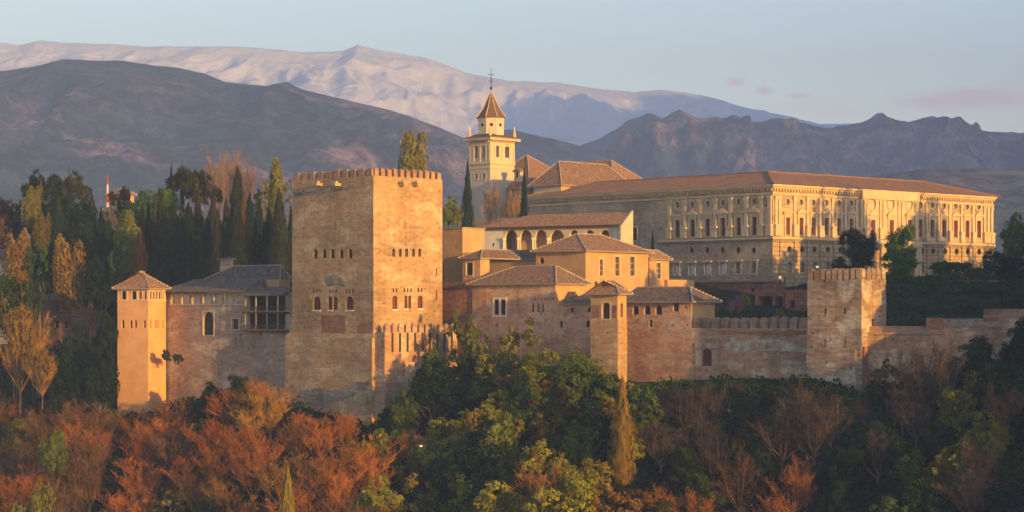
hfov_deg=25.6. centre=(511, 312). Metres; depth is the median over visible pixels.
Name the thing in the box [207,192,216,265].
cypress tree
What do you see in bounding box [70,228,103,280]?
leafy tree
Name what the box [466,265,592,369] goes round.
brick hall
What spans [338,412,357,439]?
bare tree
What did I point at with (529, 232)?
arcade hall
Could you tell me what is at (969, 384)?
leafy tree
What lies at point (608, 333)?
lookout tower
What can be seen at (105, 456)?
bare tree
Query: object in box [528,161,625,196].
church chapel
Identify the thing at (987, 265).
leafy tree
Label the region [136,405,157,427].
bare tree
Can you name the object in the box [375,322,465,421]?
curtain wall
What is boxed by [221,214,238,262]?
leafy tree
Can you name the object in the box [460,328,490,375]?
spring tree
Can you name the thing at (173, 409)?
spring tree
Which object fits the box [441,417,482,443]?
spring tree
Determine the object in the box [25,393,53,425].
leafy tree
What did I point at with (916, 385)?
bare tree
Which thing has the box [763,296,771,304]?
window
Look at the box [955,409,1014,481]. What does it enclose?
leafy tree
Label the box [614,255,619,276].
window
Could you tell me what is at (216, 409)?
bare tree
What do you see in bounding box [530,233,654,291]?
ochre mansion
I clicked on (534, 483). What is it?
bare tree
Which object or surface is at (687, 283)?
ochre building
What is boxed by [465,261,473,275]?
window
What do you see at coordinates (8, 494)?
bare tree
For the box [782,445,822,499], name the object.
bare tree
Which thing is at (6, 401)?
spring tree
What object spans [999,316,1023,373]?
leafy tree
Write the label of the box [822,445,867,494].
leafy tree
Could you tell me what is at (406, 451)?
bare tree
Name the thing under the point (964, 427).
cypress tree
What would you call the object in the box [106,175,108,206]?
radio mast
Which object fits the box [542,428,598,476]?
leafy tree
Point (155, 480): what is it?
bare tree
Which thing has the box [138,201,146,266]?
cypress tree
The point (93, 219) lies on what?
cypress tree
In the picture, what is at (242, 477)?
bare tree
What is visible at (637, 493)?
spring tree
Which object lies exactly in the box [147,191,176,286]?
cypress tree
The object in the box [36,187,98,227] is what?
leafy tree
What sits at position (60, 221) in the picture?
cypress tree
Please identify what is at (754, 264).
window
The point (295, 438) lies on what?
bare tree
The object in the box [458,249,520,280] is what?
roofed house
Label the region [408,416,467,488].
leafy tree
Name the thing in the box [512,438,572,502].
leafy tree
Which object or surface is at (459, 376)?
leafy tree
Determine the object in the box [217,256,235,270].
chimney turret
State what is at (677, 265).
window
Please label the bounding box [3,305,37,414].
spring tree
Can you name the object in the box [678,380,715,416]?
bare tree
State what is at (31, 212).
poplar tree
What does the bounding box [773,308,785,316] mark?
bush
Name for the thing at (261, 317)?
window
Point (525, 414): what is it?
leafy tree
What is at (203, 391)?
leafy tree
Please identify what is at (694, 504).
bare tree
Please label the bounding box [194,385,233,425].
leafy tree
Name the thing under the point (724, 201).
window
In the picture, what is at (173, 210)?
cypress tree
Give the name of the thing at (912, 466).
leafy tree
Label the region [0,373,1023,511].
undergrowth
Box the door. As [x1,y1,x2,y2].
[703,349,711,365]
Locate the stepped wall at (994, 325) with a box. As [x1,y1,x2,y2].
[868,309,1023,389]
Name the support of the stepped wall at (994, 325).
on the ground at (724, 295)
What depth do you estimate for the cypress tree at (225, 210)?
451.67 m
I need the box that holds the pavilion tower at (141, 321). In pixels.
[111,271,171,418]
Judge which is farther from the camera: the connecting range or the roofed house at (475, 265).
the connecting range
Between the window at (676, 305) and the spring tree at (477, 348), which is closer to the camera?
the spring tree at (477, 348)
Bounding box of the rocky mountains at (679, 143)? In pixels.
[580,110,1023,178]
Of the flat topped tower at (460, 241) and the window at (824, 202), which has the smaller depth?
the flat topped tower at (460, 241)
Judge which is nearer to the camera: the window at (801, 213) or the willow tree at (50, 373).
the willow tree at (50, 373)
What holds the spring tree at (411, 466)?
on the ground at (724, 295)
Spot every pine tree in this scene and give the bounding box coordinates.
[21,168,61,202]
[49,170,91,214]
[165,166,211,215]
[187,182,222,223]
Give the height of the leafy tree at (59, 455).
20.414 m
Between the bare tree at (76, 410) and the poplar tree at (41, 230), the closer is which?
the bare tree at (76, 410)
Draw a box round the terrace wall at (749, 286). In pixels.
[694,280,784,293]
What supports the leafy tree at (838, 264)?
on the ground at (724, 295)
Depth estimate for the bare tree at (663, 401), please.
345.53 m
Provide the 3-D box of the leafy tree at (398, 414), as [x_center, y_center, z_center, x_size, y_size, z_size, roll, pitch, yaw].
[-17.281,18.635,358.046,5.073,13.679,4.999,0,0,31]
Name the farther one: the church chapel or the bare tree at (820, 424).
the church chapel
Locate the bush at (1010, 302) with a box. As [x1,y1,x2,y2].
[999,297,1023,308]
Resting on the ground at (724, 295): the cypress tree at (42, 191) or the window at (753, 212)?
the cypress tree at (42, 191)
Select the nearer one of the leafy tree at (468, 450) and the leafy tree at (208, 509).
the leafy tree at (468, 450)
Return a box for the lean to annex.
[544,295,590,371]
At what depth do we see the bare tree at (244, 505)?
346.23 m
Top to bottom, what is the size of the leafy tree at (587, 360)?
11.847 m
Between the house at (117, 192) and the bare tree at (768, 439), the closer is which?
the bare tree at (768, 439)
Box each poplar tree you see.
[3,227,32,400]
[20,185,41,281]
[32,212,51,337]
[51,233,86,337]
[112,208,141,278]
[259,158,284,231]
[399,129,429,170]
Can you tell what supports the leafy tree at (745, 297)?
on the ground at (724, 295)
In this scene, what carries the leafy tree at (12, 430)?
on the ground at (724, 295)
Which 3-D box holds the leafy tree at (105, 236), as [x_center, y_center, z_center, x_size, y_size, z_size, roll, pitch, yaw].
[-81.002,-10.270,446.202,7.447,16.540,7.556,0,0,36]
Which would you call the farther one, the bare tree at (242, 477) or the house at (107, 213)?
the house at (107, 213)
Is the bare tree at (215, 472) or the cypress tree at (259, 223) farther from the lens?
the cypress tree at (259, 223)
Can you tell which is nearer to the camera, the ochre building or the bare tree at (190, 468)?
the bare tree at (190, 468)
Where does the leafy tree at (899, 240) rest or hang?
on the ground at (724, 295)
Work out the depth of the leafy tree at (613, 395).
344.71 m
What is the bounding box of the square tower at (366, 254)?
[285,167,441,426]
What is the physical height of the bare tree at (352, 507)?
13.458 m
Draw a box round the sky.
[0,0,1023,132]
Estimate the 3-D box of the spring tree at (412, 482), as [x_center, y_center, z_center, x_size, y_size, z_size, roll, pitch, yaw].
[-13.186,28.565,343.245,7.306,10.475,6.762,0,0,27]
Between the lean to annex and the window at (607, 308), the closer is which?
the window at (607, 308)
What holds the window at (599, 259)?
in the ochre mansion
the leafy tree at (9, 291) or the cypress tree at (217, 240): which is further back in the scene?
the cypress tree at (217, 240)
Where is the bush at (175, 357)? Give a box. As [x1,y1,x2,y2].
[172,354,183,363]
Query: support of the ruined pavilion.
on the ground at (724, 295)
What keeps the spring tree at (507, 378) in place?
on the ground at (724, 295)
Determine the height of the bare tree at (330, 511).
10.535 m
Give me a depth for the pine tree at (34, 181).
478.82 m
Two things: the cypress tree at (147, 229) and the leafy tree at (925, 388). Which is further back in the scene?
the cypress tree at (147, 229)
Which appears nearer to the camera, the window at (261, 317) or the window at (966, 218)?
the window at (261, 317)
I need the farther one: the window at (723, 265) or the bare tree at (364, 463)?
the window at (723, 265)
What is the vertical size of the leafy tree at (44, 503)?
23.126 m
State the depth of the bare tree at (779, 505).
313.40 m
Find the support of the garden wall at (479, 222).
on the ground at (724, 295)
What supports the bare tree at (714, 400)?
on the ground at (724, 295)
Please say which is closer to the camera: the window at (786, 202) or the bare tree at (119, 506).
the bare tree at (119, 506)
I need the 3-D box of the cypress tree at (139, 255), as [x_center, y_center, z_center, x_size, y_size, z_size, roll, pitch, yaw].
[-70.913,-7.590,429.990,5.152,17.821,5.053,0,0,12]
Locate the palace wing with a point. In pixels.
(218, 338)
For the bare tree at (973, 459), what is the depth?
307.83 m
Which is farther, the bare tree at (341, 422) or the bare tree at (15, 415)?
the bare tree at (15, 415)
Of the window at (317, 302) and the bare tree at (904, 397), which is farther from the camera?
the window at (317, 302)
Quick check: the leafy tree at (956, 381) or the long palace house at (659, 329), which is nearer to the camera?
the leafy tree at (956, 381)
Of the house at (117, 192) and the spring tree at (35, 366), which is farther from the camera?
the house at (117, 192)
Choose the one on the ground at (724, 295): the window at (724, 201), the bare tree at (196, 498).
the bare tree at (196, 498)
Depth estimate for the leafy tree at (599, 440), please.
336.01 m
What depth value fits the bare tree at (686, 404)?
341.63 m
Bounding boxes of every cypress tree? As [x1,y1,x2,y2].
[36,191,75,294]
[39,180,45,204]
[83,192,98,246]
[95,208,104,247]
[129,228,148,277]
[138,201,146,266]
[144,201,153,269]
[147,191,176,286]
[150,193,159,265]
[166,195,181,277]
[167,202,207,292]
[179,164,184,216]
[190,196,205,275]
[196,216,217,278]
[206,208,225,276]
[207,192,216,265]
[219,198,247,271]
[221,197,228,223]
[228,165,249,252]
[237,195,254,264]
[243,191,254,259]
[250,200,268,264]
[265,188,291,286]
[265,204,274,259]
[280,465,296,511]
[286,204,291,291]
[460,159,475,227]
[519,165,528,216]
[607,375,637,485]
[651,228,654,248]
[960,417,967,451]
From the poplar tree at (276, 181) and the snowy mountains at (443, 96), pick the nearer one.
the poplar tree at (276, 181)
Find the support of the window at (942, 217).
in the renaissance palace
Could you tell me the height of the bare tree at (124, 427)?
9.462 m
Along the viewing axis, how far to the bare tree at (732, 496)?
323.06 m
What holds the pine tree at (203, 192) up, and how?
on the ground at (724, 295)
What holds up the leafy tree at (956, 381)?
on the ground at (724, 295)
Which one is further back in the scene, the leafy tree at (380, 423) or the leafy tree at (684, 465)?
the leafy tree at (380, 423)
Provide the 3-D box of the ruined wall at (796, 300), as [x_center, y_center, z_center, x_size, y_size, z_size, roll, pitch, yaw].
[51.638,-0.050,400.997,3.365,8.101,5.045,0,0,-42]
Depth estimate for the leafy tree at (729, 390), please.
344.91 m
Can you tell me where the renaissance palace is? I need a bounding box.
[520,171,1000,286]
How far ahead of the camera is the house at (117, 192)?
506.98 m
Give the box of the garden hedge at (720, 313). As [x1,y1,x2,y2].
[715,305,806,319]
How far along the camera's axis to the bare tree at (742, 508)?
316.14 m
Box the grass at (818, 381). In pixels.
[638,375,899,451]
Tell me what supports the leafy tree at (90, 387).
on the ground at (724, 295)
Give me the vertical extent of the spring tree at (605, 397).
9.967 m
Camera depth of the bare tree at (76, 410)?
398.64 m
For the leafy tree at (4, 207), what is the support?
on the ground at (724, 295)
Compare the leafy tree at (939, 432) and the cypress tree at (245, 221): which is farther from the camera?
the cypress tree at (245, 221)
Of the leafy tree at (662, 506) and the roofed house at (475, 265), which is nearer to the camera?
the leafy tree at (662, 506)
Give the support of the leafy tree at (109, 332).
on the ground at (724, 295)
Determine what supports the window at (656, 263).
in the mansion annex
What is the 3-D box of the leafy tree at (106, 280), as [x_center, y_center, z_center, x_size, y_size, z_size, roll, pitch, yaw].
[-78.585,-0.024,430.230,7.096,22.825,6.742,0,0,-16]
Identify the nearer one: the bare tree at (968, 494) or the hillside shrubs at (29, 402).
the bare tree at (968, 494)
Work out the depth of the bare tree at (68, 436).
392.19 m
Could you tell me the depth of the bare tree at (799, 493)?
317.90 m
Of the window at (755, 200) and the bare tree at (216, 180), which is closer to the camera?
the window at (755, 200)
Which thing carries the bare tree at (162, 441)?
on the ground at (724, 295)
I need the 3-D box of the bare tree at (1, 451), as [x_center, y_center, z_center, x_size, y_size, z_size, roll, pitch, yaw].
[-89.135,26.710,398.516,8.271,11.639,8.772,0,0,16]
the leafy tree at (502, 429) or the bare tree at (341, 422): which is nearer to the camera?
the leafy tree at (502, 429)
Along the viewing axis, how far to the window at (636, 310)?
372.64 m
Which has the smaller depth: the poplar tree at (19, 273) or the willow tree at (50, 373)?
the willow tree at (50, 373)
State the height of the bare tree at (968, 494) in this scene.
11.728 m
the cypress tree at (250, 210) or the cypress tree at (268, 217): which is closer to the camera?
the cypress tree at (268, 217)
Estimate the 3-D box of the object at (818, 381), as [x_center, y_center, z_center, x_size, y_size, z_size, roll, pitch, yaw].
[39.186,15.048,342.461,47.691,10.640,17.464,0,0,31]
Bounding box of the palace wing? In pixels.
[165,278,291,407]
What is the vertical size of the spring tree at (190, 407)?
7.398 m
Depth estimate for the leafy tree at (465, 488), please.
335.42 m
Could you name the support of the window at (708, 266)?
in the renaissance palace
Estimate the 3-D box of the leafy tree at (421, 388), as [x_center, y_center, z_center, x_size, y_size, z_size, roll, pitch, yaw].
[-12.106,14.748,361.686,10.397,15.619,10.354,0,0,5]
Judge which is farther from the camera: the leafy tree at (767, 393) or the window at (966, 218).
the window at (966, 218)
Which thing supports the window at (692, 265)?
in the renaissance palace
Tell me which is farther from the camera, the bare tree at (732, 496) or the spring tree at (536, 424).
the spring tree at (536, 424)
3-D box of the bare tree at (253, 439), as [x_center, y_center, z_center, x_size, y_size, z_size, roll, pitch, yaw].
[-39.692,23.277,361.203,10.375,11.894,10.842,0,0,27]
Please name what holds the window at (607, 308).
in the lookout tower at (608, 333)
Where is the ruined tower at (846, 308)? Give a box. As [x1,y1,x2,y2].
[806,268,885,392]
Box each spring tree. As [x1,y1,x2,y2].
[0,397,21,416]
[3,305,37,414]
[25,242,48,395]
[32,349,51,409]
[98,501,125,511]
[107,240,128,296]
[144,416,168,435]
[150,490,186,511]
[166,408,178,421]
[176,398,204,427]
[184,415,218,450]
[245,494,277,511]
[253,184,267,219]
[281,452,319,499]
[283,179,291,227]
[372,447,399,477]
[393,456,425,496]
[401,467,445,511]
[440,408,493,449]
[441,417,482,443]
[445,306,477,362]
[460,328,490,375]
[493,370,529,409]
[497,317,542,373]
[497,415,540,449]
[528,377,582,435]
[528,407,567,446]
[560,458,615,503]
[582,400,632,456]
[588,492,643,511]
[597,394,614,418]
[618,489,659,511]
[870,358,906,413]
[992,375,1023,424]
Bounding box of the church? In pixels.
[506,155,642,217]
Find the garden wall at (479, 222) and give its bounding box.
[472,218,513,227]
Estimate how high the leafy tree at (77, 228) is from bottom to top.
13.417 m
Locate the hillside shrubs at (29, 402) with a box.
[0,240,289,461]
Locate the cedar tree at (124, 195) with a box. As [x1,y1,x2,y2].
[107,186,130,226]
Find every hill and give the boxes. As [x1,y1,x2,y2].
[0,59,469,209]
[14,168,1023,279]
[504,129,643,177]
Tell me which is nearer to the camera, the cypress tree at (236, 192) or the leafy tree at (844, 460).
the leafy tree at (844, 460)
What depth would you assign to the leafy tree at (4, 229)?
468.33 m
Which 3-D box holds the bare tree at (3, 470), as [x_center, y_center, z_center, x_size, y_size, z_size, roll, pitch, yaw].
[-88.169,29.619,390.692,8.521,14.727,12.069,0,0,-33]
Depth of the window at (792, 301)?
401.10 m
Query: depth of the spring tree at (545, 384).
345.41 m
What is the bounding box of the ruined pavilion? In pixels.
[755,292,784,306]
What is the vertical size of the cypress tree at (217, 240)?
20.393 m
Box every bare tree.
[0,389,24,433]
[0,401,29,438]
[0,415,18,452]
[0,425,52,486]
[0,435,26,488]
[0,443,34,509]
[0,473,44,508]
[0,498,11,511]
[4,481,57,509]
[12,457,60,494]
[14,399,78,445]
[17,397,56,449]
[28,451,77,492]
[35,464,90,511]
[38,480,98,511]
[43,399,65,430]
[50,406,103,471]
[52,397,95,447]
[59,452,112,511]
[65,433,115,503]
[68,402,127,460]
[79,426,117,479]
[92,482,164,511]
[104,412,142,455]
[110,454,160,510]
[113,419,169,474]
[123,424,161,468]
[123,463,178,505]
[132,393,194,457]
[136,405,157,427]
[139,423,200,484]
[154,447,213,507]
[171,464,226,509]
[178,415,242,477]
[186,434,240,498]
[197,146,235,220]
[198,467,249,511]
[202,383,271,445]
[212,423,254,476]
[217,147,249,208]
[225,420,302,486]
[225,496,275,511]
[227,444,281,511]
[230,150,264,203]
[230,396,283,452]
[236,373,277,403]
[240,384,296,441]
[246,448,310,509]
[262,475,327,511]
[271,416,315,470]
[280,444,356,511]
[284,418,314,447]
[288,410,308,425]
[296,409,343,458]
[296,437,356,511]
[304,504,355,511]
[317,472,365,511]
[319,486,399,511]
[326,432,403,500]
[327,431,377,480]
[329,412,362,448]
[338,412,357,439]
[383,424,436,472]
[474,179,511,224]
[490,445,579,511]
[501,182,521,218]
[631,418,694,473]
[643,483,692,511]
[652,380,681,425]
[663,376,716,443]
[671,482,718,511]
[675,409,727,465]
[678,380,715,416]
[679,419,750,489]
[690,376,731,434]
[712,439,781,511]
[727,299,735,313]
[727,501,757,511]
[730,381,746,391]
[731,294,743,313]
[746,392,821,474]
[751,491,812,511]
[760,452,819,511]
[771,379,831,448]
[775,398,851,465]
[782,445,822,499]
[787,383,816,419]
[798,377,867,445]
[846,420,899,488]
[848,394,879,426]
[881,377,928,436]
[886,390,937,445]
[887,338,942,421]
[893,358,963,424]
[913,320,972,417]
[929,431,1004,508]
[929,456,1008,511]
[981,377,1023,430]
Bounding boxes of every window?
[122,291,125,298]
[202,311,213,335]
[231,318,238,330]
[250,296,284,310]
[250,313,284,328]
[312,297,320,310]
[327,297,332,310]
[345,297,353,310]
[392,296,397,310]
[417,296,422,309]
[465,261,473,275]
[495,300,498,314]
[502,300,504,314]
[598,258,603,276]
[601,301,610,319]
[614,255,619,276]
[629,255,635,276]
[633,226,637,240]
[634,306,638,314]
[645,306,650,314]
[655,262,661,279]
[657,305,661,314]
[670,214,681,237]
[671,261,680,275]
[674,201,679,209]
[674,303,678,310]
[685,210,697,237]
[686,261,695,275]
[689,200,694,208]
[700,213,712,236]
[702,261,711,275]
[705,199,710,207]
[716,208,727,236]
[717,260,726,274]
[720,198,725,206]
[731,212,743,235]
[732,260,742,274]
[736,197,741,205]
[747,207,758,235]
[748,259,758,273]
[751,197,756,205]
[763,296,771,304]
[782,211,793,235]
[785,198,790,205]
[791,300,794,308]
[796,208,807,235]
[798,198,803,205]
[800,262,802,271]
[809,212,819,235]
[810,199,815,206]
[822,208,832,235]
[823,199,828,206]
[835,213,844,235]
[836,199,841,206]
[847,209,857,236]
[848,199,853,207]
[869,211,878,236]
[886,211,897,236]
[905,211,915,225]
[918,202,923,209]
[918,214,926,237]
[928,211,938,237]
[929,203,934,209]
[940,215,949,237]
[951,211,961,237]
[963,215,972,238]
[975,212,984,238]
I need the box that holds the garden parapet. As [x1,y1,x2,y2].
[887,280,1023,287]
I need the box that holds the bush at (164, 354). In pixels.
[161,349,171,374]
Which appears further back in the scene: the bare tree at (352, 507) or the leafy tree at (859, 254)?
the leafy tree at (859, 254)
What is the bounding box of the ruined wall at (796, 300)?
[785,289,806,311]
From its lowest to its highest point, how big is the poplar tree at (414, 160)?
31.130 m
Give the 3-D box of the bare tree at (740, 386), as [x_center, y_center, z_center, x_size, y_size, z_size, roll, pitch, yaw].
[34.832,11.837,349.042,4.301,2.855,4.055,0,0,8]
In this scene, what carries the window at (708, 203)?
in the renaissance palace
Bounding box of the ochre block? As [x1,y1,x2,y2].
[264,280,289,291]
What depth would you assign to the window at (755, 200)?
433.64 m
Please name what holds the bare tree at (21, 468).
on the ground at (724, 295)
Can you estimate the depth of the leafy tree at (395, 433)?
355.83 m
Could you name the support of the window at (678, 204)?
in the renaissance palace
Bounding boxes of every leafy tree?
[0,197,17,234]
[0,214,22,252]
[0,268,38,420]
[0,416,40,471]
[4,199,34,247]
[10,478,55,511]
[19,278,47,402]
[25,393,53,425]
[30,212,70,266]
[35,426,68,510]
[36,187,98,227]
[42,336,85,447]
[57,320,98,396]
[63,207,97,249]
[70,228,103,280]
[77,346,120,438]
[78,389,114,419]
[82,253,119,347]
[88,219,117,286]
[95,409,124,438]
[97,312,118,390]
[100,456,136,496]
[115,199,142,240]
[134,186,179,248]
[143,259,168,285]
[191,498,219,511]
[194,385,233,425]
[201,381,221,399]
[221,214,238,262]
[227,374,253,399]
[228,391,273,435]
[252,223,282,264]
[315,417,332,429]
[353,475,405,511]
[359,428,391,473]
[367,406,397,451]
[387,387,420,463]
[387,424,417,464]
[401,504,418,511]
[408,356,461,429]
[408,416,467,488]
[412,378,446,431]
[418,346,457,428]
[422,441,476,502]
[442,195,463,226]
[446,360,497,415]
[447,471,492,511]
[450,373,469,405]
[452,353,476,393]
[453,507,480,511]
[457,419,509,479]
[468,442,537,511]
[470,480,526,511]
[471,347,518,411]
[473,411,524,478]
[477,389,521,440]
[486,350,524,410]
[506,379,562,438]
[509,347,569,412]
[509,352,550,386]
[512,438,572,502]
[515,442,556,484]
[520,464,611,511]
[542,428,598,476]
[547,355,620,418]
[549,346,605,396]
[557,397,616,467]
[594,389,635,418]
[606,424,644,469]
[611,383,664,440]
[625,382,639,396]
[644,499,673,511]
[666,445,708,493]
[678,472,730,511]
[691,380,716,393]
[715,384,741,414]
[725,420,765,464]
[732,395,770,435]
[738,293,751,314]
[745,447,781,495]
[758,384,784,412]
[816,478,863,511]
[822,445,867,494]
[830,256,848,269]
[838,228,878,268]
[860,419,895,466]
[864,378,898,411]
[869,494,918,511]
[878,436,927,475]
[880,252,921,276]
[882,446,934,498]
[884,224,917,276]
[890,478,950,511]
[904,373,936,405]
[914,445,973,511]
[919,420,963,471]
[926,357,964,392]
[933,386,978,436]
[949,335,994,395]
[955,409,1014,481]
[961,368,1007,424]
[970,352,1023,421]
[976,482,1023,511]
[978,248,1010,274]
[992,257,1023,279]
[999,212,1023,269]
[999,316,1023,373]
[999,368,1023,416]
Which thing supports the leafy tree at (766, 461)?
on the ground at (724, 295)
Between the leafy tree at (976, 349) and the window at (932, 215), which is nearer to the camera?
the leafy tree at (976, 349)
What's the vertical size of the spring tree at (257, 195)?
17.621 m
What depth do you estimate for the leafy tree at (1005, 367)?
319.83 m
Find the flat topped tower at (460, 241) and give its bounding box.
[442,227,485,281]
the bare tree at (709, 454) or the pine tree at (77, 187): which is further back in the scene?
the pine tree at (77, 187)
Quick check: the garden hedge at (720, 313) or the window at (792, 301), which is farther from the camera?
the window at (792, 301)
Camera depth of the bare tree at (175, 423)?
386.06 m
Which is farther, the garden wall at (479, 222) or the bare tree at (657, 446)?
the garden wall at (479, 222)
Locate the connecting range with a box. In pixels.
[489,250,535,274]
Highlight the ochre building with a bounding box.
[664,280,693,286]
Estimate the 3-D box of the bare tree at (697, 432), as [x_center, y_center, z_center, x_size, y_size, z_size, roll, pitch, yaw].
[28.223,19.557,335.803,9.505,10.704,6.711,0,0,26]
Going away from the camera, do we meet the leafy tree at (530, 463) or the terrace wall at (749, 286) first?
the leafy tree at (530, 463)
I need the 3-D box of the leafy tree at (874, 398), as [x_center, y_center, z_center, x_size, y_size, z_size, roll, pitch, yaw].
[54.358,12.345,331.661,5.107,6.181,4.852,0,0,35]
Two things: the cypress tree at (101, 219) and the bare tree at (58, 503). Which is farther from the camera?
the cypress tree at (101, 219)
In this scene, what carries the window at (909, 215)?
in the renaissance palace
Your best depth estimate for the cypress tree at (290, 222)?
443.57 m
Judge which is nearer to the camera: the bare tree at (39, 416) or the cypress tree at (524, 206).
the bare tree at (39, 416)
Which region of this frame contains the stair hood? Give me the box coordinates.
[564,292,577,300]
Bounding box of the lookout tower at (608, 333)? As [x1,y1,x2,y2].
[583,279,633,385]
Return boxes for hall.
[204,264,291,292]
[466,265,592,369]
[477,210,632,249]
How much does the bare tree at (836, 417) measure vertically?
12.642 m
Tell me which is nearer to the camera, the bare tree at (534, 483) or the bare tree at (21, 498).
the bare tree at (534, 483)
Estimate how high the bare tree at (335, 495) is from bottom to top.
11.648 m
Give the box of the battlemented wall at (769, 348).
[692,317,806,379]
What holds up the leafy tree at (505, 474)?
on the ground at (724, 295)
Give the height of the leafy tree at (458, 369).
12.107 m
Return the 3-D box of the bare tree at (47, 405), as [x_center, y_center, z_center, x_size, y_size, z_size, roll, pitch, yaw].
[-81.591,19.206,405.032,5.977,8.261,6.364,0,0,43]
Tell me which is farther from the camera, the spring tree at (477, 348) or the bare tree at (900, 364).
the spring tree at (477, 348)
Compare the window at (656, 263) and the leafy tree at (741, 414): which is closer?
the leafy tree at (741, 414)
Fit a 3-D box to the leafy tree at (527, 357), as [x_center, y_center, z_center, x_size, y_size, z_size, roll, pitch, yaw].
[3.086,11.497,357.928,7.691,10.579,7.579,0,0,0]
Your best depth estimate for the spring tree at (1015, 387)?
320.51 m
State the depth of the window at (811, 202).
438.11 m
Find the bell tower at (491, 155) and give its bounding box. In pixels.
[463,74,520,218]
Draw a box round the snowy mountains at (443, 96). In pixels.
[0,41,850,145]
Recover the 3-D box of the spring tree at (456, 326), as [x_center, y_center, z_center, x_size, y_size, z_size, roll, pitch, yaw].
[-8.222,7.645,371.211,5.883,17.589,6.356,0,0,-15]
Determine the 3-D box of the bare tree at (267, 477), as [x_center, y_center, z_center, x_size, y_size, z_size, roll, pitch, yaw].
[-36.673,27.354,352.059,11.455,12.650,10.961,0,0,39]
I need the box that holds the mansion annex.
[648,249,673,286]
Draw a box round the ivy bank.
[886,269,1023,325]
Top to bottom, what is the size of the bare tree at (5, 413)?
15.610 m
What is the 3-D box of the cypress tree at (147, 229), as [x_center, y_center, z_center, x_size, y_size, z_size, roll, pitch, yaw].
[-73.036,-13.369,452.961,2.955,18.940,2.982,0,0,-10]
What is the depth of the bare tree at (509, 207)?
445.74 m
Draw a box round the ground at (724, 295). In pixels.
[0,259,1023,511]
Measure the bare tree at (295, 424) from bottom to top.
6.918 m
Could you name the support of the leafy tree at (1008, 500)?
on the ground at (724, 295)
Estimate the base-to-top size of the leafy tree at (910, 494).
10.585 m
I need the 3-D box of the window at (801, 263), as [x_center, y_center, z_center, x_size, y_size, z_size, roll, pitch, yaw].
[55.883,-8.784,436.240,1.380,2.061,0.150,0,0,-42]
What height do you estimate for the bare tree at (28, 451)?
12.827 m
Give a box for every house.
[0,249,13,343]
[42,289,116,353]
[99,207,117,240]
[105,188,137,224]
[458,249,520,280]
[626,286,722,381]
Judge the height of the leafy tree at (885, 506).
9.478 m
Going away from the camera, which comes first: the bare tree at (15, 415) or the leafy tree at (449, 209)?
the bare tree at (15, 415)
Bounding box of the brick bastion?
[442,281,472,379]
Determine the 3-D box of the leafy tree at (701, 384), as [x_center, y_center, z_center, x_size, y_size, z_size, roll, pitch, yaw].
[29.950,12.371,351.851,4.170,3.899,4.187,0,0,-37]
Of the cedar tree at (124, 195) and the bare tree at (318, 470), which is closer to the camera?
the bare tree at (318, 470)
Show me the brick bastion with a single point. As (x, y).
(458, 294)
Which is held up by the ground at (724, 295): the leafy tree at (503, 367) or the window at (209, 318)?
the leafy tree at (503, 367)
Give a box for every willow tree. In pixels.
[0,287,56,412]
[24,339,58,395]
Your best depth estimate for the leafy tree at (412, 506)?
336.76 m
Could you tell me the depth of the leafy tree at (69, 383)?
400.26 m
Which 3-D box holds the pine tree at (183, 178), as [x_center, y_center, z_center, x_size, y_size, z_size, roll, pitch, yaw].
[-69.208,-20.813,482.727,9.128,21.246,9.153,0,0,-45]
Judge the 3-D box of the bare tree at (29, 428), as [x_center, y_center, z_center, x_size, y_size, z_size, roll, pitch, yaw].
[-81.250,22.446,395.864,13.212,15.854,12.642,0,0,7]
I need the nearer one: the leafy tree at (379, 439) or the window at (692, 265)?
the leafy tree at (379, 439)
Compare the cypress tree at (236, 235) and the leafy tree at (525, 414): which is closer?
the leafy tree at (525, 414)
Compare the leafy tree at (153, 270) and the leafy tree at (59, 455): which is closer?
the leafy tree at (59, 455)
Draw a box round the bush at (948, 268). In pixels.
[928,260,978,276]
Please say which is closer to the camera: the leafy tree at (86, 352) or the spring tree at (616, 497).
the spring tree at (616, 497)

